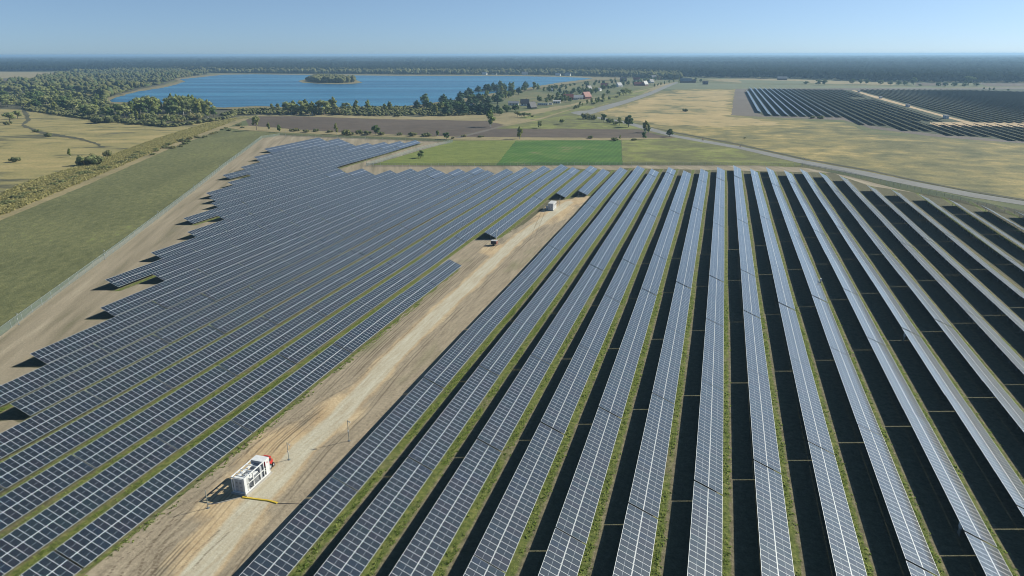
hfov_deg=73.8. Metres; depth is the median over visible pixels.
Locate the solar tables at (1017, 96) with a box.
[255,87,1023,181]
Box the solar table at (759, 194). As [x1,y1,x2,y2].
[753,185,765,202]
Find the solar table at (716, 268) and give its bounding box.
[709,245,723,281]
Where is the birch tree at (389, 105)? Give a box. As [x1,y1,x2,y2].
[387,101,392,109]
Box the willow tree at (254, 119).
[251,115,259,129]
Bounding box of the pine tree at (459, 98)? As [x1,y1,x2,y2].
[455,94,464,101]
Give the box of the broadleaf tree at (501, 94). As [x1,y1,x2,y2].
[497,91,504,98]
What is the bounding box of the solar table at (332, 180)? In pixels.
[311,173,352,187]
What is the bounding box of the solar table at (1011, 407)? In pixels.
[984,382,1023,431]
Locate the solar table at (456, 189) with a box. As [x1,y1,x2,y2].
[440,181,472,197]
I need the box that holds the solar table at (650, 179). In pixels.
[641,174,655,188]
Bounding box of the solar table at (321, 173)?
[302,167,340,179]
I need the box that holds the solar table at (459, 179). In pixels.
[444,172,474,186]
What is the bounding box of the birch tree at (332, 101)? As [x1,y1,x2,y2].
[328,96,337,109]
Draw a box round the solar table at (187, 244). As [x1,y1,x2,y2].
[151,228,231,259]
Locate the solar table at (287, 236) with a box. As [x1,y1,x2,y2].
[267,218,329,245]
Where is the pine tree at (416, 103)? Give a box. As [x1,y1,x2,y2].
[412,100,422,107]
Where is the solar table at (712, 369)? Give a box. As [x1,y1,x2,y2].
[702,319,723,389]
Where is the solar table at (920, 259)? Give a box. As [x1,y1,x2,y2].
[901,242,940,277]
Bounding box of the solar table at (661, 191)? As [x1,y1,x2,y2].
[654,183,668,199]
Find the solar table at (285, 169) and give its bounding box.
[270,162,308,173]
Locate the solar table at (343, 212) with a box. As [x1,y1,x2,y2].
[321,201,370,222]
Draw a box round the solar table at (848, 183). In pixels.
[840,176,857,191]
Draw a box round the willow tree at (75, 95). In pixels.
[71,91,83,98]
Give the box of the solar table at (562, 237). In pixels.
[548,222,579,249]
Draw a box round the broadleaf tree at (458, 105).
[456,102,464,109]
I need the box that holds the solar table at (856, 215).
[844,204,868,226]
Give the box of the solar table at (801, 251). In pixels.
[790,234,811,264]
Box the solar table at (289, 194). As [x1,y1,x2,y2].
[270,185,316,201]
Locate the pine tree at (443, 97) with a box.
[438,94,446,101]
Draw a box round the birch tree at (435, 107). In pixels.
[432,103,437,111]
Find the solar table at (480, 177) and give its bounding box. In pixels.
[466,170,493,184]
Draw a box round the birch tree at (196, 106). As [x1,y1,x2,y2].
[190,97,201,113]
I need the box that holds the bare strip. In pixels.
[731,87,1023,142]
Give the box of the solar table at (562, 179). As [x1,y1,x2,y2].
[552,172,573,185]
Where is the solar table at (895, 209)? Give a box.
[882,199,909,219]
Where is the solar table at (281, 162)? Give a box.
[263,157,300,167]
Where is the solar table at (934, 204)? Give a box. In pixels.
[919,194,947,213]
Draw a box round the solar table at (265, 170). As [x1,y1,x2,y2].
[247,164,288,175]
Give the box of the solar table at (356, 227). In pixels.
[336,211,388,236]
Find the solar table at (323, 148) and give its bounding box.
[309,145,337,152]
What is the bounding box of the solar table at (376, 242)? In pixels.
[354,225,408,254]
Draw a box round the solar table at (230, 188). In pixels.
[207,180,258,196]
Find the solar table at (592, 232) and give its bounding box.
[579,219,605,245]
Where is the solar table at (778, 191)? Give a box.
[772,184,785,200]
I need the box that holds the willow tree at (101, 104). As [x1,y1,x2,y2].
[97,101,108,106]
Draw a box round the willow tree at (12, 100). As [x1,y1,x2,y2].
[5,97,16,105]
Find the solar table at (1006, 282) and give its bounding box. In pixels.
[979,262,1023,298]
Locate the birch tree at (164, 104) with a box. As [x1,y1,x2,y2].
[161,98,168,112]
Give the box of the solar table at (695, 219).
[689,207,702,230]
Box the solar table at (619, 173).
[611,167,626,180]
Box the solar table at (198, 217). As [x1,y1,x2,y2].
[184,201,246,222]
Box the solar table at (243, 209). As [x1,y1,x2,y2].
[217,198,274,218]
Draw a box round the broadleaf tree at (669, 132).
[666,129,673,136]
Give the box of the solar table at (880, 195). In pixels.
[867,185,889,203]
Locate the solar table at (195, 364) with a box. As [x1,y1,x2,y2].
[155,316,275,387]
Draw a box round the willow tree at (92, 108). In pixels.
[84,104,98,114]
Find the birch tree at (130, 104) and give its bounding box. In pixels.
[127,101,133,113]
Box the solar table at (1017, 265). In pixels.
[1003,256,1023,270]
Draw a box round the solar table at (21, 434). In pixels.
[0,390,102,458]
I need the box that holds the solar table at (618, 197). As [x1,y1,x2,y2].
[610,187,628,204]
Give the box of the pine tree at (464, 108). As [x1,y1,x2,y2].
[456,103,469,112]
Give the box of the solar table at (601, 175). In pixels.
[592,169,609,181]
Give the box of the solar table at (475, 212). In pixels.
[458,201,494,222]
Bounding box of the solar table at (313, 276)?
[294,249,364,286]
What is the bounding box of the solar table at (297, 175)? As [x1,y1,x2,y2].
[277,168,318,181]
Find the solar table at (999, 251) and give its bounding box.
[969,230,1015,261]
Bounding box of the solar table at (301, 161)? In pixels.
[285,156,319,165]
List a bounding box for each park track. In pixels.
[852,90,1023,125]
[930,122,1023,126]
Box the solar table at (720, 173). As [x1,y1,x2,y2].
[717,167,724,180]
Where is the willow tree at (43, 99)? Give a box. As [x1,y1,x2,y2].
[39,95,51,103]
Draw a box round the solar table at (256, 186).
[234,179,282,193]
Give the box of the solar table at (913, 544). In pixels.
[858,425,939,575]
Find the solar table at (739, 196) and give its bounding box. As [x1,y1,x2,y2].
[735,188,745,205]
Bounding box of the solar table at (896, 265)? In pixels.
[877,246,914,282]
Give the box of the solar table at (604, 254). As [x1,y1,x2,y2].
[590,236,618,270]
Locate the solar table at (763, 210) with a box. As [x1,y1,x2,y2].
[757,199,770,219]
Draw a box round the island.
[300,79,361,83]
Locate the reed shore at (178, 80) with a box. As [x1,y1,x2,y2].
[106,74,619,108]
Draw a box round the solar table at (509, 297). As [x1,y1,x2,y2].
[481,275,532,324]
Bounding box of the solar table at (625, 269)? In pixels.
[605,259,635,301]
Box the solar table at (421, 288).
[402,259,460,300]
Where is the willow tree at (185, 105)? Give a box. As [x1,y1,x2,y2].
[179,98,192,112]
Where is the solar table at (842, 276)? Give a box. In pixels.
[827,255,858,295]
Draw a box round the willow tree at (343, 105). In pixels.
[340,102,351,109]
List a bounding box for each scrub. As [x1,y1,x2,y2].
[1,90,110,114]
[21,105,235,126]
[219,105,432,115]
[417,108,485,115]
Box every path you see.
[0,118,246,220]
[20,106,104,146]
[455,126,502,137]
[503,109,571,125]
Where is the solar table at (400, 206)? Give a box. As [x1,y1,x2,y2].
[380,196,422,215]
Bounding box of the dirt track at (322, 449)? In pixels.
[84,195,591,575]
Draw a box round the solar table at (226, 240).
[192,225,264,253]
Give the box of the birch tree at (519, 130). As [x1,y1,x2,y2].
[517,126,522,138]
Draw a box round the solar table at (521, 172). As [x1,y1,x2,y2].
[508,167,531,180]
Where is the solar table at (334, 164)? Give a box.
[315,160,350,170]
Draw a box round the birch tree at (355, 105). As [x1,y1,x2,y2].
[353,100,357,108]
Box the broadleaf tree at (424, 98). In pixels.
[421,96,428,102]
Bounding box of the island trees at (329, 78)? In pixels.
[305,73,355,82]
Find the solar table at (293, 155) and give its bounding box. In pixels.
[277,151,310,160]
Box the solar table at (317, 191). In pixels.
[297,183,342,198]
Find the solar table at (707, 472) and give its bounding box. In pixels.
[694,380,722,494]
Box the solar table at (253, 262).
[239,236,311,269]
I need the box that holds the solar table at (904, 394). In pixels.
[867,337,926,420]
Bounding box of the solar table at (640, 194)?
[633,185,648,202]
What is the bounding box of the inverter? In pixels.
[957,522,961,535]
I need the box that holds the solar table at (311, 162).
[305,155,338,164]
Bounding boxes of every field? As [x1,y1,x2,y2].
[0,72,53,77]
[246,116,502,136]
[258,114,435,118]
[374,140,515,164]
[415,82,674,124]
[466,129,674,137]
[497,140,622,164]
[601,90,780,126]
[621,138,800,166]
[706,78,895,84]
[915,83,948,85]
[977,83,1023,86]
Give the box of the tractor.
[264,455,274,469]
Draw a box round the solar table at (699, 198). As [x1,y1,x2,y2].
[693,192,704,210]
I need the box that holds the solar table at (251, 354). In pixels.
[219,308,325,374]
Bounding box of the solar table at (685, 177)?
[680,171,690,184]
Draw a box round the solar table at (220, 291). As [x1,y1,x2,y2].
[203,258,289,300]
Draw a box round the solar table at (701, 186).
[696,179,706,195]
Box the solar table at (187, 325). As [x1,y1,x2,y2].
[153,287,261,342]
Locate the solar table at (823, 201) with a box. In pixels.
[815,192,833,210]
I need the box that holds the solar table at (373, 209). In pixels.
[351,198,397,218]
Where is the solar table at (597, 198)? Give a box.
[586,189,607,207]
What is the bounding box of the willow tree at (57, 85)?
[51,82,63,90]
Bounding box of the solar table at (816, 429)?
[790,357,833,453]
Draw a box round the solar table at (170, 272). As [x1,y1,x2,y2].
[152,244,239,281]
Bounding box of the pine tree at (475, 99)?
[471,95,479,103]
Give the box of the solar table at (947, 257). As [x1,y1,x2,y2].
[924,238,965,272]
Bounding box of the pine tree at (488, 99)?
[484,95,492,102]
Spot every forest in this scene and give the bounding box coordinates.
[0,54,1023,57]
[0,56,1023,61]
[0,60,1023,64]
[0,63,1023,81]
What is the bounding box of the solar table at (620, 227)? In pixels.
[608,216,630,241]
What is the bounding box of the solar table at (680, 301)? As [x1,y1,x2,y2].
[667,282,690,335]
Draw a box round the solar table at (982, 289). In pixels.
[955,267,1009,311]
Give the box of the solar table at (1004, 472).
[946,395,1023,516]
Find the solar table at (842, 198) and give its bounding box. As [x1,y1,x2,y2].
[833,190,852,207]
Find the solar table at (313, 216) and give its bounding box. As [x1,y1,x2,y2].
[290,203,343,225]
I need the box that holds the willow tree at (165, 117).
[163,115,170,120]
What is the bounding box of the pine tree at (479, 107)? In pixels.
[476,102,483,111]
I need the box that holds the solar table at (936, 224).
[919,212,956,239]
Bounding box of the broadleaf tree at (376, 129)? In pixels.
[371,125,379,132]
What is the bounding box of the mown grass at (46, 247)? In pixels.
[0,130,455,335]
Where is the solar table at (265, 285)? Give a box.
[249,253,327,293]
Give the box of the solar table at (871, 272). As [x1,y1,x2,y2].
[852,250,887,288]
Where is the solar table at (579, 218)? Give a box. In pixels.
[570,204,595,226]
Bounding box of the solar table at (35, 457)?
[0,378,171,487]
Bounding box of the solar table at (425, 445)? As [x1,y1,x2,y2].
[409,366,498,469]
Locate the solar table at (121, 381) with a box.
[86,325,223,401]
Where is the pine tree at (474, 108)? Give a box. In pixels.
[470,104,477,111]
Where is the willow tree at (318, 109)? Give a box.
[312,105,321,114]
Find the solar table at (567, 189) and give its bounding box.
[557,181,579,196]
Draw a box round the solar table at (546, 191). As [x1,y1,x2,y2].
[534,182,559,199]
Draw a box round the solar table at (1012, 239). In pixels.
[992,227,1023,249]
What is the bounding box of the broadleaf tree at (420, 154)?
[417,150,423,157]
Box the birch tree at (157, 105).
[153,96,161,114]
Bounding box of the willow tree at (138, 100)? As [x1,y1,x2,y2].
[132,97,144,112]
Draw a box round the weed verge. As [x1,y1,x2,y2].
[26,116,252,200]
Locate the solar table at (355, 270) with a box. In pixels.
[335,245,398,281]
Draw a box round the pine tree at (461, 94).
[455,91,464,98]
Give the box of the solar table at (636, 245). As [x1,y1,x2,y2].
[622,233,646,264]
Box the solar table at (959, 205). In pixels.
[950,200,970,211]
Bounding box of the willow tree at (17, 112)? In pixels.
[12,110,21,117]
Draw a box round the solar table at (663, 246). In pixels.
[654,229,673,259]
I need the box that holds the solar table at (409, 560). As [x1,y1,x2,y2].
[389,439,500,575]
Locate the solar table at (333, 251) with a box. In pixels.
[317,228,377,259]
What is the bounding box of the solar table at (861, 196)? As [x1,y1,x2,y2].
[851,188,872,205]
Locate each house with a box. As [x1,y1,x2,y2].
[508,101,518,104]
[520,98,528,105]
[527,102,536,108]
[563,93,573,99]
[582,92,591,98]
[634,82,643,85]
[680,78,691,82]
[777,76,786,79]
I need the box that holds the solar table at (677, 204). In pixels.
[670,194,683,213]
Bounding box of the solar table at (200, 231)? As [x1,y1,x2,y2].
[188,212,255,237]
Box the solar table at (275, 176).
[253,170,296,182]
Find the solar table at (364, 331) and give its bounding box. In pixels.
[334,294,415,351]
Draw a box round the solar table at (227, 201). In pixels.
[211,189,265,206]
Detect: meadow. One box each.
[0,109,251,191]
[500,114,640,128]
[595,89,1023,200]
[739,80,803,83]
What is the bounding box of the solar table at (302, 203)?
[278,193,329,212]
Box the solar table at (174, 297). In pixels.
[153,263,249,307]
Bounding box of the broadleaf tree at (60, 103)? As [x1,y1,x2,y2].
[57,98,69,108]
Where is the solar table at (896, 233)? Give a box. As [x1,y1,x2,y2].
[880,219,911,247]
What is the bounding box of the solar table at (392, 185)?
[375,177,410,192]
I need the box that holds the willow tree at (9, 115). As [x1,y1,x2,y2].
[1,112,16,121]
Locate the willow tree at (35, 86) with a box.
[32,84,42,90]
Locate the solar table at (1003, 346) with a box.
[965,311,1023,378]
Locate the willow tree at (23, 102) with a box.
[17,100,27,106]
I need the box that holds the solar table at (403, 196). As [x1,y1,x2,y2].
[390,185,428,202]
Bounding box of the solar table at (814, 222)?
[804,210,824,234]
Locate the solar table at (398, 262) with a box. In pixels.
[376,241,432,275]
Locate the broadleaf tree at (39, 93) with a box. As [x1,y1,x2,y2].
[34,91,44,98]
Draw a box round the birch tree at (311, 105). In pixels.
[308,101,315,114]
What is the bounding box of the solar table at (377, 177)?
[360,170,396,183]
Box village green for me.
[519,86,653,118]
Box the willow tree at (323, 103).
[315,100,331,114]
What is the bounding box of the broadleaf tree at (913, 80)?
[909,77,917,84]
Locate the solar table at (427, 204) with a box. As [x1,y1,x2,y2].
[408,194,446,213]
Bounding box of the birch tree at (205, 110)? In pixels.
[203,103,209,117]
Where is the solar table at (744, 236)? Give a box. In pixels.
[737,219,750,245]
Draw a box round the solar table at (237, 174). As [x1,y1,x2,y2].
[223,166,265,178]
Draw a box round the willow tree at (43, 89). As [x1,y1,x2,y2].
[39,88,48,93]
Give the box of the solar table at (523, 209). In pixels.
[513,196,542,216]
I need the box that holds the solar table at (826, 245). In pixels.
[814,230,838,259]
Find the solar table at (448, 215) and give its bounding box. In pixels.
[430,203,469,225]
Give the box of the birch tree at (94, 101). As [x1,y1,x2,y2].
[91,98,97,105]
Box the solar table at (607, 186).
[600,177,617,192]
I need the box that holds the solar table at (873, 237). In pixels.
[858,222,888,251]
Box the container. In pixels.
[547,201,556,210]
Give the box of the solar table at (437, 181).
[422,174,453,188]
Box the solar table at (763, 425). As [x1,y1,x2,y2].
[747,368,780,472]
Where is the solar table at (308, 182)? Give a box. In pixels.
[286,175,329,189]
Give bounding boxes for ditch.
[653,127,1023,199]
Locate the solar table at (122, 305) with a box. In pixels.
[101,268,207,315]
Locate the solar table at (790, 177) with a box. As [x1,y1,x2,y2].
[784,170,797,184]
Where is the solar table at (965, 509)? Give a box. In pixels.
[903,409,996,546]
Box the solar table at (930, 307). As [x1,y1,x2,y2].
[901,276,951,326]
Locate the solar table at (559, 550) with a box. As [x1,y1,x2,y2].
[538,528,585,575]
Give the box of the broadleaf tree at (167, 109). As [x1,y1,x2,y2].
[164,100,177,114]
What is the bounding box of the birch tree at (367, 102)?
[364,100,371,110]
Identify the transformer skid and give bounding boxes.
[231,455,270,494]
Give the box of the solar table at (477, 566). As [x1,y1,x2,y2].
[463,555,504,575]
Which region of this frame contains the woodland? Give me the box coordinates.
[0,67,207,97]
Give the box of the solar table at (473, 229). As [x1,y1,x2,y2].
[455,215,494,241]
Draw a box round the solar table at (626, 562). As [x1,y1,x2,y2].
[613,503,657,575]
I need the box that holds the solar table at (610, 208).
[596,201,618,223]
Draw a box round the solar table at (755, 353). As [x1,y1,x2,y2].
[743,310,767,377]
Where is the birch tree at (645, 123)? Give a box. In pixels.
[642,120,648,131]
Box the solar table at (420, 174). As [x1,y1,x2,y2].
[406,167,437,180]
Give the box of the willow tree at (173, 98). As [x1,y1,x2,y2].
[169,96,178,101]
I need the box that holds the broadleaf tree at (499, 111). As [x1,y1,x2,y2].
[495,108,502,113]
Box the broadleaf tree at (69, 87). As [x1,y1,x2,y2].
[65,85,74,90]
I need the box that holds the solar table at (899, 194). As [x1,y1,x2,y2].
[891,189,907,199]
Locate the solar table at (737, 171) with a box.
[733,165,741,178]
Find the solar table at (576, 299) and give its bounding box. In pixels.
[566,265,602,309]
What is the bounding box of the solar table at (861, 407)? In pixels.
[830,347,882,436]
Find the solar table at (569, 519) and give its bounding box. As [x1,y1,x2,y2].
[556,407,621,543]
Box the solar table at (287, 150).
[271,147,303,154]
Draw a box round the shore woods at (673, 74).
[170,66,682,78]
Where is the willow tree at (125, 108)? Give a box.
[117,104,129,117]
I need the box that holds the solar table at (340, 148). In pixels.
[327,144,354,151]
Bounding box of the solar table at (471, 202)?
[461,189,494,207]
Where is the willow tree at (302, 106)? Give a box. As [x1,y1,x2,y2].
[293,100,307,112]
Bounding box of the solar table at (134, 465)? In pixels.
[0,437,176,575]
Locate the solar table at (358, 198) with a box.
[337,189,380,206]
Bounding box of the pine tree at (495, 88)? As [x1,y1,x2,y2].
[491,84,500,90]
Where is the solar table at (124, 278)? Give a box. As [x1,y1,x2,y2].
[105,248,201,287]
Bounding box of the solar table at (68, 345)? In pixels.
[30,301,165,363]
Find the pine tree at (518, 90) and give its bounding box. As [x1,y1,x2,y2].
[516,87,522,93]
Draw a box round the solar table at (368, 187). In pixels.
[350,179,388,194]
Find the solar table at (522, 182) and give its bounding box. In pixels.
[509,175,534,190]
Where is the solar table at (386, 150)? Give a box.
[372,146,399,155]
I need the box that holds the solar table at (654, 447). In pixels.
[629,393,673,517]
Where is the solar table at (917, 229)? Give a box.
[901,216,934,242]
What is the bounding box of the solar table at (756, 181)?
[751,174,761,188]
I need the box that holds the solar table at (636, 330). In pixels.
[625,288,656,344]
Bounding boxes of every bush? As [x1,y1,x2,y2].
[2,121,12,124]
[8,157,20,161]
[75,160,86,164]
[76,153,103,164]
[90,115,112,122]
[101,115,120,122]
[102,150,112,155]
[127,119,139,123]
[147,116,159,119]
[150,119,164,123]
[154,113,170,119]
[174,118,183,122]
[186,112,201,119]
[330,108,345,114]
[341,129,350,134]
[355,129,363,133]
[441,104,452,113]
[581,113,590,118]
[588,114,596,119]
[606,117,613,122]
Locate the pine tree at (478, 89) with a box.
[474,85,481,91]
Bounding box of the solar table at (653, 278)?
[641,254,666,294]
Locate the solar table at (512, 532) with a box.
[474,423,563,571]
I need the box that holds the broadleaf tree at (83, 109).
[78,105,91,113]
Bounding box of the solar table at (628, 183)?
[621,176,636,190]
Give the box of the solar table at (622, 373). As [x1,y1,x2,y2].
[599,335,642,417]
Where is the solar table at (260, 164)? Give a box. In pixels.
[241,158,279,169]
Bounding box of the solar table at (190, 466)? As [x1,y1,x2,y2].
[55,420,251,566]
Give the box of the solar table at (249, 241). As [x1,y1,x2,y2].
[231,221,298,249]
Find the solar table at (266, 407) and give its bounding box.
[231,343,350,431]
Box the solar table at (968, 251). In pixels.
[946,234,989,266]
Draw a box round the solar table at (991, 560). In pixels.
[965,532,1012,575]
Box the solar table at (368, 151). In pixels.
[354,147,382,155]
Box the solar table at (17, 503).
[0,455,93,530]
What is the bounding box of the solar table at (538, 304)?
[525,270,568,316]
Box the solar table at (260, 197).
[240,186,291,203]
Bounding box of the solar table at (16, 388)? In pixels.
[0,344,108,405]
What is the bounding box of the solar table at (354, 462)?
[333,378,442,490]
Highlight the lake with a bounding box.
[110,74,591,107]
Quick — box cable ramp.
[242,496,277,503]
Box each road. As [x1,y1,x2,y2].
[571,82,677,136]
[675,135,1023,204]
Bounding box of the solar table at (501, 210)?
[486,199,518,219]
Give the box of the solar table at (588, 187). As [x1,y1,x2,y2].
[580,179,599,195]
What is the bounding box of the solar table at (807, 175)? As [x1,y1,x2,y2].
[800,169,814,182]
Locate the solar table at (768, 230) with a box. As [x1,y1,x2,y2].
[760,216,776,241]
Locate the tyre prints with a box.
[107,199,575,575]
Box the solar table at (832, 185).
[823,177,840,192]
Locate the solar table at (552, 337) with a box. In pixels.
[532,302,580,363]
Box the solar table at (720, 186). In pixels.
[716,177,724,193]
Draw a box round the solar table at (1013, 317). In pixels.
[995,304,1023,332]
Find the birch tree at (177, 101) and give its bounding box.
[175,98,180,114]
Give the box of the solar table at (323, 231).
[302,215,359,240]
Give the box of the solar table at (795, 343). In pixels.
[779,303,809,366]
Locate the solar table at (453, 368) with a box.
[424,316,496,386]
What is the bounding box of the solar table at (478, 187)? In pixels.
[464,179,493,194]
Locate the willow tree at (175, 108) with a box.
[169,104,182,113]
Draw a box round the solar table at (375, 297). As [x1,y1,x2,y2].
[358,264,424,307]
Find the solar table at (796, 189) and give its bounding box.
[789,181,803,197]
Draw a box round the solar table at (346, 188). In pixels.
[324,181,366,196]
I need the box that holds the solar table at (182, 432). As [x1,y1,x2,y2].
[156,354,295,449]
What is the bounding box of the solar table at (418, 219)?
[399,206,443,229]
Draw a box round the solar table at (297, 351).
[279,301,371,362]
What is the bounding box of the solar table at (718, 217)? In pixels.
[713,204,724,226]
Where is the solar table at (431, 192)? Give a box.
[416,183,450,199]
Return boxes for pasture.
[665,82,935,89]
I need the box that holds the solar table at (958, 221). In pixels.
[941,210,977,235]
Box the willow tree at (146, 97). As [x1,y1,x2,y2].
[143,95,158,103]
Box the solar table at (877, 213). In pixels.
[864,202,888,224]
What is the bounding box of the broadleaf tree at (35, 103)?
[31,99,41,105]
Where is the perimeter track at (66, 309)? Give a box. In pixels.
[0,135,913,432]
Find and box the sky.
[0,0,1023,55]
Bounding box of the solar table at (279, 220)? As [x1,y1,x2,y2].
[257,206,315,229]
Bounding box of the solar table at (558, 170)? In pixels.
[548,164,567,176]
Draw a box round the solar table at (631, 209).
[622,199,640,219]
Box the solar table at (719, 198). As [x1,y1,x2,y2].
[715,190,724,207]
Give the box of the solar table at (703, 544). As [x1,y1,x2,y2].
[687,481,722,575]
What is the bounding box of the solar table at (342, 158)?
[326,153,357,162]
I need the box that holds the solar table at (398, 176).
[384,168,416,182]
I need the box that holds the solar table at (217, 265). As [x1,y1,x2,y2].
[197,240,276,274]
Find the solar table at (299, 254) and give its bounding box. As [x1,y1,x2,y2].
[279,232,345,263]
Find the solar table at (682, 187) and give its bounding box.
[675,181,687,197]
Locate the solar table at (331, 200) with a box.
[308,191,355,209]
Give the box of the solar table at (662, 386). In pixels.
[652,327,683,403]
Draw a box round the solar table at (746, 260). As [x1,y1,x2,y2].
[739,241,754,275]
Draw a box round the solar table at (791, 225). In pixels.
[782,213,800,237]
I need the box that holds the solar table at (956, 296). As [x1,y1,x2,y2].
[928,271,981,318]
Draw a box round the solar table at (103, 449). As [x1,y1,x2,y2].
[73,366,235,467]
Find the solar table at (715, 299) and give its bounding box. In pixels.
[706,276,723,326]
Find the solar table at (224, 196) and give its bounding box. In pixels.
[210,191,239,200]
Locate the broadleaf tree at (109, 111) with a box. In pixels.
[105,107,114,115]
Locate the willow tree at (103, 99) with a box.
[100,97,109,102]
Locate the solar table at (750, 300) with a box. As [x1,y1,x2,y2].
[741,270,760,317]
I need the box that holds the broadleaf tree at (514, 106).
[511,104,519,111]
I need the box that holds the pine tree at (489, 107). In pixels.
[483,103,495,111]
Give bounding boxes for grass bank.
[228,126,675,139]
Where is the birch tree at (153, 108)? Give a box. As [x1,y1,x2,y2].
[145,97,157,113]
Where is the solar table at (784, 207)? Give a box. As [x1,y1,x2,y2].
[776,196,792,216]
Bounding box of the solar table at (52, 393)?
[10,334,168,415]
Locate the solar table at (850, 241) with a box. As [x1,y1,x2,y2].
[837,226,864,255]
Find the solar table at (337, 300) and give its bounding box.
[311,269,386,315]
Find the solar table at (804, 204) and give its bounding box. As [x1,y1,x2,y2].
[796,195,813,213]
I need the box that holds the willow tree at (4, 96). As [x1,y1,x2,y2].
[0,94,10,105]
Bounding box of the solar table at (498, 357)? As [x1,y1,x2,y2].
[480,309,539,374]
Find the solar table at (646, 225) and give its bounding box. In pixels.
[636,213,655,237]
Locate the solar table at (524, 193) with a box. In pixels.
[511,185,537,202]
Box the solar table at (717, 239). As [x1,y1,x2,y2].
[712,222,723,249]
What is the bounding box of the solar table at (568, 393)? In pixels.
[541,345,597,433]
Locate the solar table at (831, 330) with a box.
[812,296,848,355]
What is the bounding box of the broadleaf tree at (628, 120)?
[624,115,632,126]
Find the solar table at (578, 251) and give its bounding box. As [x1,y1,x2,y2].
[556,241,589,276]
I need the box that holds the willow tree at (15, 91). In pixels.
[13,88,21,93]
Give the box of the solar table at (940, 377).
[902,328,967,405]
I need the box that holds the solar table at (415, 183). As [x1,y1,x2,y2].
[399,176,432,190]
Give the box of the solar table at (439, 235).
[423,218,467,245]
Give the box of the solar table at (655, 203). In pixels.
[646,196,662,216]
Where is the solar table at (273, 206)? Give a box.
[248,196,303,215]
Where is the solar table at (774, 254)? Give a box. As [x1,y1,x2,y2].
[765,237,784,270]
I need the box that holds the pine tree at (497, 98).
[493,93,503,103]
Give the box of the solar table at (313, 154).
[298,150,328,158]
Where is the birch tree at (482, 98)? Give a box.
[479,93,484,102]
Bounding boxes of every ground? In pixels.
[0,70,1023,575]
[0,144,616,575]
[287,168,1023,575]
[745,89,1023,141]
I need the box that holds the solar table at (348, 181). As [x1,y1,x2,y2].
[336,172,373,185]
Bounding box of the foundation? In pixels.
[231,471,272,496]
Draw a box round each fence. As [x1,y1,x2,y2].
[2,139,257,327]
[631,162,1023,212]
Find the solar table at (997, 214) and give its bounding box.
[983,206,1016,227]
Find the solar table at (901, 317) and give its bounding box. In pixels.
[873,282,919,335]
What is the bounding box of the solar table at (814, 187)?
[806,179,822,195]
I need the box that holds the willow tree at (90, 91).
[87,89,94,93]
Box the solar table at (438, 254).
[414,236,464,269]
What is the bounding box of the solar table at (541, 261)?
[520,245,559,281]
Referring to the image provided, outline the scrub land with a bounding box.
[0,74,429,126]
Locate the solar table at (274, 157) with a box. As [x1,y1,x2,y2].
[257,152,291,161]
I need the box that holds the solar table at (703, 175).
[699,169,707,182]
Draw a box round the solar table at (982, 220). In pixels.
[963,208,998,232]
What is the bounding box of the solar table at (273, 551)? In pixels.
[239,477,356,575]
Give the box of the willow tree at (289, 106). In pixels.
[281,101,294,112]
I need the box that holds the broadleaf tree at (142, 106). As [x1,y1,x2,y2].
[135,101,149,112]
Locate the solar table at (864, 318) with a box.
[844,289,885,345]
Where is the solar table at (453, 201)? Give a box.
[436,192,470,210]
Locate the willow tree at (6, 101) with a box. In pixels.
[1,99,12,106]
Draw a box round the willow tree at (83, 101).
[77,100,87,104]
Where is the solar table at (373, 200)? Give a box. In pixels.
[363,187,404,204]
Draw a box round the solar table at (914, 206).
[899,196,928,216]
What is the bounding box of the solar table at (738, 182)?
[734,176,743,191]
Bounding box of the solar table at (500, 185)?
[487,177,514,192]
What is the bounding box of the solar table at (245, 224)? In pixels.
[223,209,286,232]
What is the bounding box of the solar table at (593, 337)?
[579,295,619,353]
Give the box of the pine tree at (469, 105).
[465,102,472,111]
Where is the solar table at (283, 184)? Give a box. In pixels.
[260,177,305,191]
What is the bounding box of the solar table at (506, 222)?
[485,212,520,238]
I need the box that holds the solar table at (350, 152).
[336,148,364,156]
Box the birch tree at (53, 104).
[50,101,56,108]
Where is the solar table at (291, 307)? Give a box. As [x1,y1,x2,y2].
[262,274,347,323]
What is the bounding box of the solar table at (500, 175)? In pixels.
[487,169,512,181]
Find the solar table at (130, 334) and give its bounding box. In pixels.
[94,294,215,352]
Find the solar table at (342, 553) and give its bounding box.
[314,457,432,575]
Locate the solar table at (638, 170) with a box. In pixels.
[630,166,643,178]
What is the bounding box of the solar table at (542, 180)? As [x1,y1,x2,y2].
[531,173,553,187]
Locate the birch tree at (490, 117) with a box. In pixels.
[486,109,495,126]
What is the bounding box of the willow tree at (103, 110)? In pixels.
[100,105,107,114]
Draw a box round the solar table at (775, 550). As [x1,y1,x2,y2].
[754,461,794,575]
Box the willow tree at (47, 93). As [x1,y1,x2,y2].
[44,90,57,95]
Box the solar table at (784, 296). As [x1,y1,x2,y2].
[771,264,794,309]
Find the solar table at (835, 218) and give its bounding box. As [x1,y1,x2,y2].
[825,207,847,230]
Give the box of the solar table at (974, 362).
[934,319,1004,391]
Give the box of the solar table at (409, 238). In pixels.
[389,221,438,249]
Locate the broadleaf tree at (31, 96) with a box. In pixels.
[24,92,37,100]
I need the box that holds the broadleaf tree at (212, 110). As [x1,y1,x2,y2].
[209,107,216,116]
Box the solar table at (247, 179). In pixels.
[228,172,274,184]
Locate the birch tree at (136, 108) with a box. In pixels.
[133,102,140,113]
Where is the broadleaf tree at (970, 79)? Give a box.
[964,76,976,84]
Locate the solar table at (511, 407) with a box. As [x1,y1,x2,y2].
[478,355,549,450]
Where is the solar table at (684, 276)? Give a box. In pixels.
[676,249,695,287]
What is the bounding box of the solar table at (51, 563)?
[20,551,80,575]

